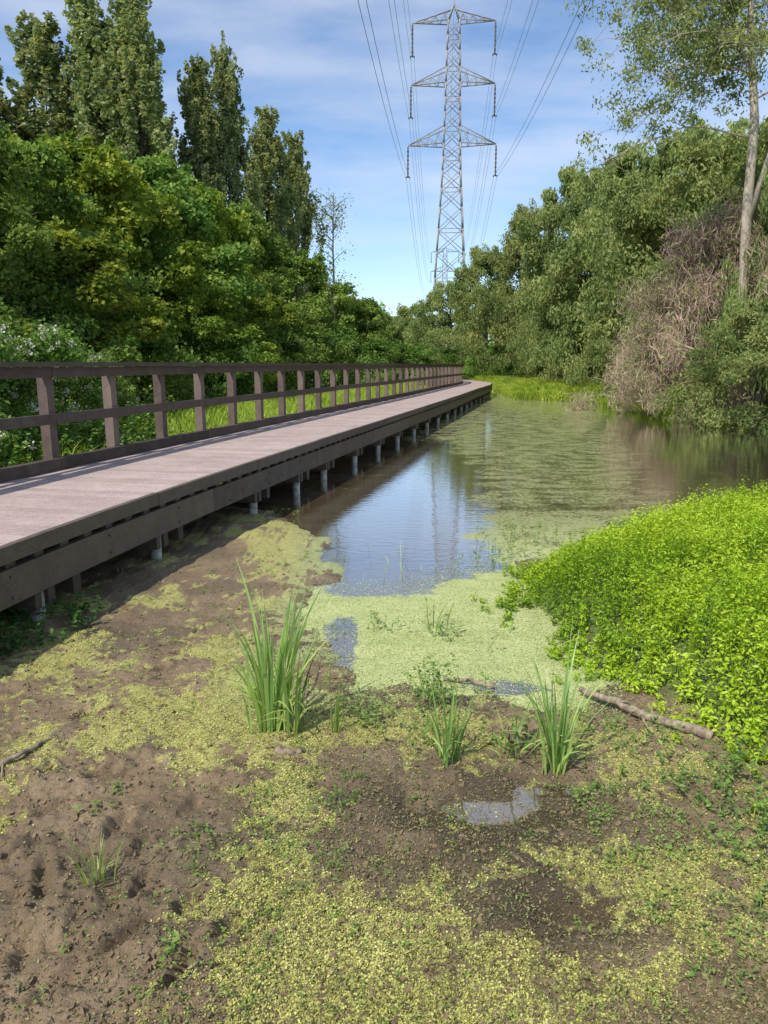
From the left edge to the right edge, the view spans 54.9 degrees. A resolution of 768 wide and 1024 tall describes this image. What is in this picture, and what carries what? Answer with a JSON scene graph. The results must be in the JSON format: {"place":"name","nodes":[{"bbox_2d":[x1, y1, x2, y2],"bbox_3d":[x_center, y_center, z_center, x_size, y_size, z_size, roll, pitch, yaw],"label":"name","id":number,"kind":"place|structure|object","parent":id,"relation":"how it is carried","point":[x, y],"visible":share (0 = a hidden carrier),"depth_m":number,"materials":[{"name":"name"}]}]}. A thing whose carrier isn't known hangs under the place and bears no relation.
{"place":"outdoors","nodes":[
{"label":"outdoors","id":0,"kind":"place"},
{"bbox_2d":[0,382,428,467],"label":"grass","id":1,"kind":"structure","parent":0,"point":[217,415],"depth_m":19.01,"materials":[{"name":"green plant"}]},
{"bbox_2d":[0,368,767,1023],"bbox_3d":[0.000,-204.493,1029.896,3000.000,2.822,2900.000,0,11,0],"label":"ground","id":2,"kind":"structure","parent":0,"point":[256,536],"depth_m":3.11,"materials":[{"name":"brown soil"}]},
{"bbox_2d":[0,58,25,138],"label":"poplar tree","id":3,"kind":"object","parent":2,"relation":"on","point":[6,109],"visible":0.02,"depth_m":44.42,"materials":[{"name":"green plant"}]},
{"bbox_2d":[1,390,30,416],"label":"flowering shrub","id":4,"kind":"object","parent":2,"relation":"on","point":[14,405],"visible":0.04,"depth_m":11.25,"materials":[{"name":"green plant"}]},
{"bbox_2d":[0,734,56,775],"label":"fallen branch","id":5,"kind":"object","parent":2,"relation":"on","point":[4,761],"visible":1,"depth_m":3.42,"materials":[{"name":"wood"}]},
{"bbox_2d":[0,9,80,145],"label":"poplar tree","id":6,"kind":"object","parent":2,"relation":"on","point":[41,70],"visible":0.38,"depth_m":44.85,"materials":[{"name":"green plant"}]},
{"bbox_2d":[0,302,81,467],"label":"flowering shrub","id":7,"kind":"object","parent":2,"relation":"on","point":[8,351],"visible":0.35,"depth_m":9.35,"materials":[{"name":"green plant"}]},
{"bbox_2d":[0,121,94,411],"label":"broadleaf tree","id":8,"kind":"object","parent":2,"relation":"on","point":[25,251],"visible":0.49,"depth_m":14.68,"materials":[{"name":"green plant"}]},
{"bbox_2d":[0,587,104,655],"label":"nettles","id":9,"kind":"object","parent":2,"relation":"on","point":[75,611],"visible":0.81,"depth_m":4.99,"materials":[{"name":"green plant"}]},
{"bbox_2d":[7,194,127,303],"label":"broadleaf tree","id":10,"kind":"object","parent":2,"relation":"on","point":[43,218],"visible":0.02,"depth_m":26.89,"materials":[{"name":"green plant"}]},
{"bbox_2d":[0,315,135,451],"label":"flowering shrub","id":11,"kind":"object","parent":2,"relation":"on","point":[50,345],"visible":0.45,"depth_m":11.09,"materials":[{"name":"green plant"}]},
{"bbox_2d":[0,120,167,389],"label":"broadleaf tree","id":12,"kind":"object","parent":2,"relation":"on","point":[40,161],"visible":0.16,"depth_m":18.44,"materials":[{"name":"green plant"}]},
{"bbox_2d":[51,825,126,888],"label":"grass tuft","id":13,"kind":"object","parent":2,"relation":"on","point":[100,871],"visible":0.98,"depth_m":2.58,"materials":[{"name":"green plant"}]},
{"bbox_2d":[30,346,151,435],"bbox_3d":[-5.670,-1.980,13.946,2.057,2.247,2.442,8,14,35],"label":"flowering shrub","id":14,"kind":"object","parent":2,"relation":"on","point":[121,385],"visible":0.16,"depth_m":13.96,"materials":[{"name":"green plant"}]},
{"bbox_2d":[7,286,176,423],"bbox_3d":[-7.029,-3.219,16.487,4.715,3.503,5.053,-9,15,-39],"label":"shrub","id":15,"kind":"object","parent":2,"relation":"on","point":[65,316],"visible":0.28,"depth_m":15.92,"materials":[{"name":"green plant"}]},
{"bbox_2d":[32,0,154,192],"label":"poplar tree","id":16,"kind":"object","parent":2,"relation":"on","point":[86,23],"visible":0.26,"depth_m":45.11,"materials":[{"name":"green plant"}]},
{"bbox_2d":[8,220,185,394],"bbox_3d":[-7.957,-4.354,17.727,6.056,4.858,5.117,-5,12,-24],"label":"maple tree","id":17,"kind":"object","parent":2,"relation":"on","point":[99,276],"visible":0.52,"depth_m":16.98,"materials":[{"name":"green plant"}]},
{"bbox_2d":[0,388,195,466],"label":"hedge weeds","id":18,"kind":"object","parent":2,"relation":"on","point":[132,428],"visible":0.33,"depth_m":10.29,"materials":[{"name":"green plant"}]},
{"bbox_2d":[9,130,215,386],"bbox_3d":[-8.887,-7.183,22.997,7.249,8.448,8.578,8,14,33],"label":"maple tree","id":19,"kind":"object","parent":2,"relation":"on","point":[102,169],"visible":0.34,"depth_m":21.49,"materials":[{"name":"green plant"}]},
{"bbox_2d":[73,0,194,186],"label":"poplar tree","id":20,"kind":"object","parent":2,"relation":"on","point":[137,62],"visible":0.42,"depth_m":43.89,"materials":[{"name":"green plant"}]},
{"bbox_2d":[113,101,177,158],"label":"poplar tree","id":21,"kind":"object","parent":2,"relation":"on","point":[173,123],"visible":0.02,"depth_m":51.56,"materials":[{"name":"green plant"}]},
{"bbox_2d":[49,148,284,373],"bbox_3d":[-9.362,-8.393,27.047,11.164,9.210,7.575,0,11,0],"label":"broadleaf tree","id":22,"kind":"object","parent":2,"relation":"on","point":[162,177],"visible":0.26,"depth_m":24.94,"materials":[{"name":"green plant"}]},
{"bbox_2d":[115,293,226,409],"bbox_3d":[-6.522,-3.920,20.576,4.626,4.171,3.451,7,13,30],"label":"shrub","id":23,"kind":"object","parent":2,"relation":"on","point":[160,347],"visible":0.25,"depth_m":19.94,"materials":[{"name":"green plant"}]},
{"bbox_2d":[171,830,201,873],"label":"grass tuft","id":24,"kind":"object","parent":2,"relation":"on","point":[192,860],"visible":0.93,"depth_m":2.65,"materials":[{"name":"green plant"}]},
{"bbox_2d":[171,52,230,206],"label":"poplar tree","id":25,"kind":"object","parent":2,"relation":"on","point":[196,89],"visible":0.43,"depth_m":47.40,"materials":[{"name":"green plant"}]},
{"bbox_2d":[140,181,290,362],"bbox_3d":[-8.459,-9.341,31.709,7.249,9.293,8.578,-9,15,-39],"label":"maple tree","id":26,"kind":"object","parent":2,"relation":"on","point":[225,222],"visible":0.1,"depth_m":30.73,"materials":[{"name":"green plant"}]},
{"bbox_2d":[168,309,272,405],"bbox_3d":[-6.153,-4.867,24.174,5.053,3.736,4.715,2,12,12],"label":"shrub","id":27,"kind":"object","parent":2,"relation":"on","point":[248,387],"visible":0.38,"depth_m":23.57,"materials":[{"name":"green plant"}]},
{"bbox_2d":[155,266,288,397],"bbox_3d":[-6.010,-5.768,24.807,6.055,4.858,5.117,1,11,6],"label":"shrub","id":28,"kind":"object","parent":2,"relation":"on","point":[181,294],"visible":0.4,"depth_m":23.67,"materials":[{"name":"green plant"}]},
{"bbox_2d":[207,30,270,272],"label":"poplar tree","id":29,"kind":"object","parent":2,"relation":"on","point":[234,152],"visible":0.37,"depth_m":49.32,"materials":[{"name":"green plant"}]},
{"bbox_2d":[0,379,492,620],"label":"boardwalk","id":30,"kind":"structure","parent":2,"relation":"on","point":[70,515],"depth_m":7.50,"materials":[{"name":"wood"}]},
{"bbox_2d":[0,362,463,482],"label":"boardwalk railing","id":31,"kind":"object","parent":30,"relation":"on","point":[47,419],"visible":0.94,"depth_m":10.60,"materials":[{"name":"brown wood"}]},
{"bbox_2d":[210,741,288,748],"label":"fallen branch","id":32,"kind":"object","parent":2,"relation":"on","point":[273,747],"visible":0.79,"depth_m":3.53,"materials":[{"name":"brown wood"}]},
{"bbox_2d":[211,317,298,396],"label":"shrub","id":33,"kind":"object","parent":2,"relation":"on","point":[268,336],"visible":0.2,"depth_m":27.86,"materials":[{"name":"green plant"}]},
{"bbox_2d":[227,267,304,387],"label":"maple tree","id":34,"kind":"object","parent":2,"relation":"on","point":[267,307],"visible":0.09,"depth_m":31.55,"materials":[{"name":"green plant"}]},
{"bbox_2d":[205,556,344,734],"bbox_3d":[-0.568,0.706,3.712,0.805,0.848,0.676,4,12,20],"label":"iris clump","id":35,"kind":"object","parent":2,"relation":"on","point":[265,697],"visible":0.89,"depth_m":3.67,"materials":[{"name":"green plant"}]},
{"bbox_2d":[240,105,310,322],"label":"poplar tree","id":36,"kind":"object","parent":2,"relation":"on","point":[268,152],"visible":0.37,"depth_m":55.31,"materials":[{"name":"green plant"}]},
{"bbox_2d":[220,198,331,360],"bbox_3d":[-6.899,-10.139,36.270,10.601,9.628,7.254,9,15,39],"label":"broadleaf tree","id":37,"kind":"object","parent":2,"relation":"on","point":[256,234],"visible":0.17,"depth_m":35.13,"materials":[{"name":"green plant"}]},
{"bbox_2d":[251,625,325,739],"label":"iris clump","id":38,"kind":"object","parent":2,"relation":"on","point":[298,713],"visible":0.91,"depth_m":3.64,"materials":[{"name":"green plant"}]},
{"bbox_2d":[272,737,304,755],"bbox_3d":[-0.468,1.127,3.509,0.188,0.055,0.076,5,12,22],"label":"driftwood piece","id":39,"kind":"object","parent":2,"relation":"on","point":[281,750],"visible":0.98,"depth_m":3.48,"materials":[{"name":"brown wood"}]},
{"bbox_2d":[264,322,340,390],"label":"shrub","id":40,"kind":"object","parent":2,"relation":"on","point":[309,354],"visible":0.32,"depth_m":31.99,"materials":[{"name":"green plant"}]},
{"bbox_2d":[276,130,332,378],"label":"poplar tree","id":41,"kind":"object","parent":2,"relation":"on","point":[295,148],"visible":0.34,"depth_m":61.34,"materials":[{"name":"green plant"}]},
{"bbox_2d":[259,247,357,384],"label":"broadleaf tree","id":42,"kind":"object","parent":2,"relation":"on","point":[315,268],"visible":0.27,"depth_m":43.87,"materials":[{"name":"green plant"}]},
{"bbox_2d":[296,646,340,691],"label":"grass tuft","id":43,"kind":"object","parent":2,"relation":"on","point":[325,676],"visible":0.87,"depth_m":4.26,"materials":[{"name":"green plant"}]},
{"bbox_2d":[293,324,365,388],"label":"shrub","id":44,"kind":"object","parent":2,"relation":"on","point":[338,354],"visible":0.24,"depth_m":37.37,"materials":[{"name":"green plant"}]},
{"bbox_2d":[301,185,363,324],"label":"birch sapling","id":45,"kind":"object","parent":2,"relation":"on","point":[332,231],"visible":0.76,"depth_m":47.45,"materials":[{"name":"green plant"}]},
{"bbox_2d":[330,682,350,733],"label":"iris clump","id":46,"kind":"object","parent":2,"relation":"on","point":[336,721],"visible":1,"depth_m":3.72,"materials":[{"name":"green plant"}]},
{"bbox_2d":[295,280,392,372],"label":"broadleaf tree","id":47,"kind":"object","parent":2,"relation":"on","point":[367,331],"visible":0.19,"depth_m":51.90,"materials":[{"name":"green plant"}]},
{"bbox_2d":[313,328,389,386],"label":"shrub","id":48,"kind":"object","parent":2,"relation":"on","point":[351,340],"visible":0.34,"depth_m":41.75,"materials":[{"name":"green plant"}]},
{"bbox_2d":[350,316,397,351],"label":"willow tree","id":49,"kind":"object","parent":2,"relation":"on","point":[396,329],"visible":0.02,"depth_m":79.31,"materials":[{"name":"green plant"}]},
{"bbox_2d":[352,334,405,380],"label":"shrub","id":50,"kind":"object","parent":2,"relation":"on","point":[382,347],"visible":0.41,"depth_m":47.50,"materials":[{"name":"green plant"}]},
{"bbox_2d":[347,297,415,362],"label":"broadleaf tree","id":51,"kind":"object","parent":2,"relation":"on","point":[375,310],"visible":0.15,"depth_m":62.79,"materials":[{"name":"green plant"}]},
{"bbox_2d":[0,572,767,1023],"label":"plant litter","id":52,"kind":"object","parent":2,"relation":"on","point":[584,952],"visible":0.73,"depth_m":2.47,"materials":[{"name":"plant"}]},
{"bbox_2d":[0,560,767,1023],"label":"mud crumbs","id":53,"kind":"object","parent":2,"relation":"on","point":[282,994],"visible":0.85,"depth_m":2.56,"materials":[{"name":"brown soil"}]},
{"bbox_2d":[13,506,767,1023],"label":"seedlings","id":54,"kind":"object","parent":2,"relation":"on","point":[435,674],"visible":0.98,"depth_m":2.98,"materials":[{"name":"green plant"}]},
{"bbox_2d":[377,339,425,383],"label":"shrub","id":55,"kind":"object","parent":2,"relation":"on","point":[403,347],"visible":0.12,"depth_m":53.31,"materials":[{"name":"green plant"}]},
{"bbox_2d":[384,312,419,358],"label":"willow tree","id":56,"kind":"object","parent":2,"relation":"on","point":[402,327],"visible":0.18,"depth_m":88.21,"materials":[{"name":"green plant"}]},
{"bbox_2d":[388,339,416,375],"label":"shrub","id":57,"kind":"object","parent":2,"relation":"on","point":[408,353],"visible":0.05,"depth_m":68.77,"materials":[{"name":"green plant"}]},
{"bbox_2d":[390,301,447,346],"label":"willow tree","id":58,"kind":"object","parent":2,"relation":"on","point":[404,313],"visible":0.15,"depth_m":93.58,"materials":[{"name":"green plant"}]},
{"bbox_2d":[409,342,445,376],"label":"shrub","id":59,"kind":"object","parent":2,"relation":"on","point":[423,354],"visible":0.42,"depth_m":70.03,"materials":[{"name":"green plant"}]},
{"bbox_2d":[402,278,484,370],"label":"willow tree","id":60,"kind":"object","parent":2,"relation":"on","point":[430,330],"visible":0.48,"depth_m":78.05,"materials":[{"name":"green plant"}]},
{"bbox_2d":[429,246,458,312],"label":"electricity pylon","id":61,"kind":"object","parent":2,"relation":"on","point":[442,266],"visible":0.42,"depth_m":296.94,"materials":[{"name":"metal"}]},
{"bbox_2d":[358,0,590,298],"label":"power lines","id":62,"kind":"object","parent":61,"relation":"attached to","point":[450,111],"visible":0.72,"depth_m":84.02,"materials":[{"name":"grey metal"}]},
{"bbox_2d":[380,302,515,362],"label":"distant treeline","id":63,"kind":"object","parent":2,"relation":"on","point":[489,344],"depth_m":130.44,"materials":[{"name":"green plant"}]},
{"bbox_2d":[416,657,482,766],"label":"iris clump","id":64,"kind":"object","parent":2,"relation":"on","point":[448,745],"visible":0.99,"depth_m":3.42,"materials":[{"name":"green plant"}]},
{"bbox_2d":[405,3,497,329],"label":"electricity pylon","id":65,"kind":"object","parent":2,"relation":"on","point":[459,18],"visible":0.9,"depth_m":99.22,"materials":[{"name":"metal"}]},
{"bbox_2d":[430,345,484,379],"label":"shrub","id":66,"kind":"object","parent":2,"relation":"on","point":[450,354],"visible":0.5,"depth_m":67.76,"materials":[{"name":"green plant"}]},
{"bbox_2d":[432,243,515,379],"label":"willow tree","id":67,"kind":"object","parent":2,"relation":"on","point":[479,266],"visible":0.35,"depth_m":65.81,"materials":[{"name":"green plant"}]},
{"bbox_2d":[462,342,521,378],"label":"shrub","id":68,"kind":"object","parent":2,"relation":"on","point":[498,371],"visible":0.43,"depth_m":59.71,"materials":[{"name":"green plant"}]},
{"bbox_2d":[459,198,577,375],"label":"willow tree","id":69,"kind":"object","parent":2,"relation":"on","point":[499,323],"visible":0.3,"depth_m":56.82,"materials":[{"name":"green plant"}]},
{"bbox_2d":[501,309,567,382],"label":"willow shrub","id":70,"kind":"object","parent":2,"relation":"on","point":[521,331],"visible":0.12,"depth_m":49.50,"materials":[{"name":"green plant"}]},
{"bbox_2d":[489,696,582,761],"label":"grass tuft","id":71,"kind":"object","parent":2,"relation":"on","point":[525,747],"visible":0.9,"depth_m":3.53,"materials":[{"name":"green plant"}]},
{"bbox_2d":[514,297,597,382],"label":"willow shrub","id":72,"kind":"object","parent":2,"relation":"on","point":[541,330],"visible":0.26,"depth_m":43.67,"materials":[{"name":"green plant"}]},
{"bbox_2d":[502,157,613,376],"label":"willow tree","id":73,"kind":"object","parent":2,"relation":"on","point":[577,188],"visible":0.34,"depth_m":46.29,"materials":[{"name":"green plant"}]},
{"bbox_2d":[501,613,615,775],"bbox_3d":[0.780,0.878,3.431,0.551,0.635,0.715,0,11,0],"label":"iris clump","id":74,"kind":"object","parent":2,"relation":"on","point":[555,758],"visible":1,"depth_m":3.36,"materials":[{"name":"green plant"}]},
{"bbox_2d":[558,283,632,387],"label":"willow shrub","id":75,"kind":"object","parent":2,"relation":"on","point":[579,367],"visible":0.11,"depth_m":37.87,"materials":[{"name":"green plant"}]},
{"bbox_2d":[591,773,617,794],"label":"fallen branch","id":76,"kind":"object","parent":2,"relation":"on","point":[599,791],"visible":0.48,"depth_m":3.24,"materials":[{"name":"brown wood"}]},
{"bbox_2d":[528,140,691,381],"bbox_3d":[13.541,-12.483,39.950,10.805,14.369,12.822,-7,13,-31],"label":"willow tree","id":77,"kind":"object","parent":2,"relation":"on","point":[587,244],"visible":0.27,"depth_m":39.91,"materials":[{"name":"green plant"}]},
{"bbox_2d":[466,374,767,425],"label":"grass","id":78,"kind":"structure","parent":2,"relation":"on","point":[525,388],"depth_m":38.62,"materials":[{"name":"green plant"}]},
{"bbox_2d":[469,477,767,811],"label":"waterside plants","id":79,"kind":"object","parent":2,"relation":"on","point":[631,539],"visible":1,"depth_m":5.13,"materials":[{"name":"green plant"}]},
{"bbox_2d":[590,295,666,399],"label":"willow shrub","id":80,"kind":"object","parent":2,"relation":"on","point":[599,360],"visible":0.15,"depth_m":32.92,"materials":[{"name":"green plant"}]},
{"bbox_2d":[578,687,714,740],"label":"fallen branch","id":81,"kind":"object","parent":2,"relation":"on","point":[704,733],"visible":0.92,"depth_m":3.82,"materials":[{"name":"brown wood"}]},
{"bbox_2d":[561,264,765,422],"bbox_3d":[10.567,-6.093,27.222,6.582,6.175,8.289,0,11,0],"label":"dead bramble thicket","id":82,"kind":"object","parent":2,"relation":"on","point":[639,379],"visible":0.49,"depth_m":26.69,"materials":[{"name":"brown plant"}]},
{"bbox_2d":[561,0,767,412],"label":"ash tree","id":83,"kind":"object","parent":2,"relation":"on","point":[678,35],"visible":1,"depth_m":22.04,"materials":[{"name":"green plant"}]},
{"bbox_2d":[576,114,759,402],"bbox_3d":[14.504,-11.166,34.146,11.756,13.118,9.855,-6,13,-27],"label":"willow tree","id":84,"kind":"object","parent":2,"relation":"on","point":[700,166],"visible":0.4,"depth_m":33.12,"materials":[{"name":"green plant"}]},
{"bbox_2d":[612,111,759,292],"bbox_3d":[17.983,-13.515,40.367,11.411,15.564,13.612,6,13,27],"label":"willow tree","id":85,"kind":"object","parent":2,"relation":"on","point":[710,134],"visible":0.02,"depth_m":37.96,"materials":[{"name":"green plant"}]},
{"bbox_2d":[633,183,767,425],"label":"dead bramble thicket","id":86,"kind":"object","parent":2,"relation":"on","point":[718,238],"visible":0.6,"depth_m":24.38,"materials":[{"name":"brown plant"}]},
{"bbox_2d":[638,115,767,398],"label":"willow tree","id":87,"kind":"object","parent":2,"relation":"on","point":[738,176],"visible":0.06,"depth_m":27.50,"materials":[{"name":"green plant"}]},
{"bbox_2d":[649,298,767,431],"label":"willow shrub","id":88,"kind":"object","parent":2,"relation":"on","point":[711,374],"visible":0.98,"depth_m":21.41,"materials":[{"name":"green plant"}]},
{"bbox_2d":[659,770,767,847],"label":"grass tuft","id":89,"kind":"object","parent":2,"relation":"on","point":[721,820],"visible":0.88,"depth_m":2.88,"materials":[{"name":"green plant"}]},
{"bbox_2d":[709,166,767,426],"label":"willow shrub","id":90,"kind":"object","parent":2,"relation":"on","point":[729,301],"visible":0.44,"depth_m":22.83,"materials":[{"name":"green plant"}]},
{"bbox_2d":[0,0,767,344],"label":"sky","id":91,"kind":"structure","parent":0,"point":[309,60],"materials":[{"name":"blue"}]},
{"bbox_2d":[220,391,767,824],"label":"water","id":92,"kind":"structure","parent":0,"point":[422,496],"depth_m":9.86,"materials":[{"name":"green liquid"}]},
{"bbox_2d":[0,554,767,1023],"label":"duckweed","id":93,"kind":"object","parent":92,"relation":"on","point":[358,960],"visible":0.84,"depth_m":2.54,"materials":[{"name":"green plant"}]},
{"bbox_2d":[367,544,404,572],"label":"grass tuft","id":94,"kind":"object","parent":92,"relation":"on","point":[388,562],"visible":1,"depth_m":6.75,"materials":[{"name":"plant"}]},
{"bbox_2d":[425,599,453,635],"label":"grass tuft","id":95,"kind":"object","parent":92,"relation":"on","point":[437,619],"visible":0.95,"depth_m":5.28,"materials":[{"name":"green plant"}]},
{"bbox_2d":[443,676,494,688],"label":"fallen branch","id":96,"kind":"object","parent":92,"relation":"on","point":[490,685],"visible":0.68,"depth_m":4.34,"materials":[{"name":"brown wood"}]},
{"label":"willow tree","id":97,"kind":"object","parent":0,"visible":0},
{"bbox_2d":[685,184,767,340],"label":"dead bramble thicket","id":98,"kind":"object","parent":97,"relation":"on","point":[752,249],"visible":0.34,"depth_m":22.64,"materials":[{"name":"brown plant"}]}
]}

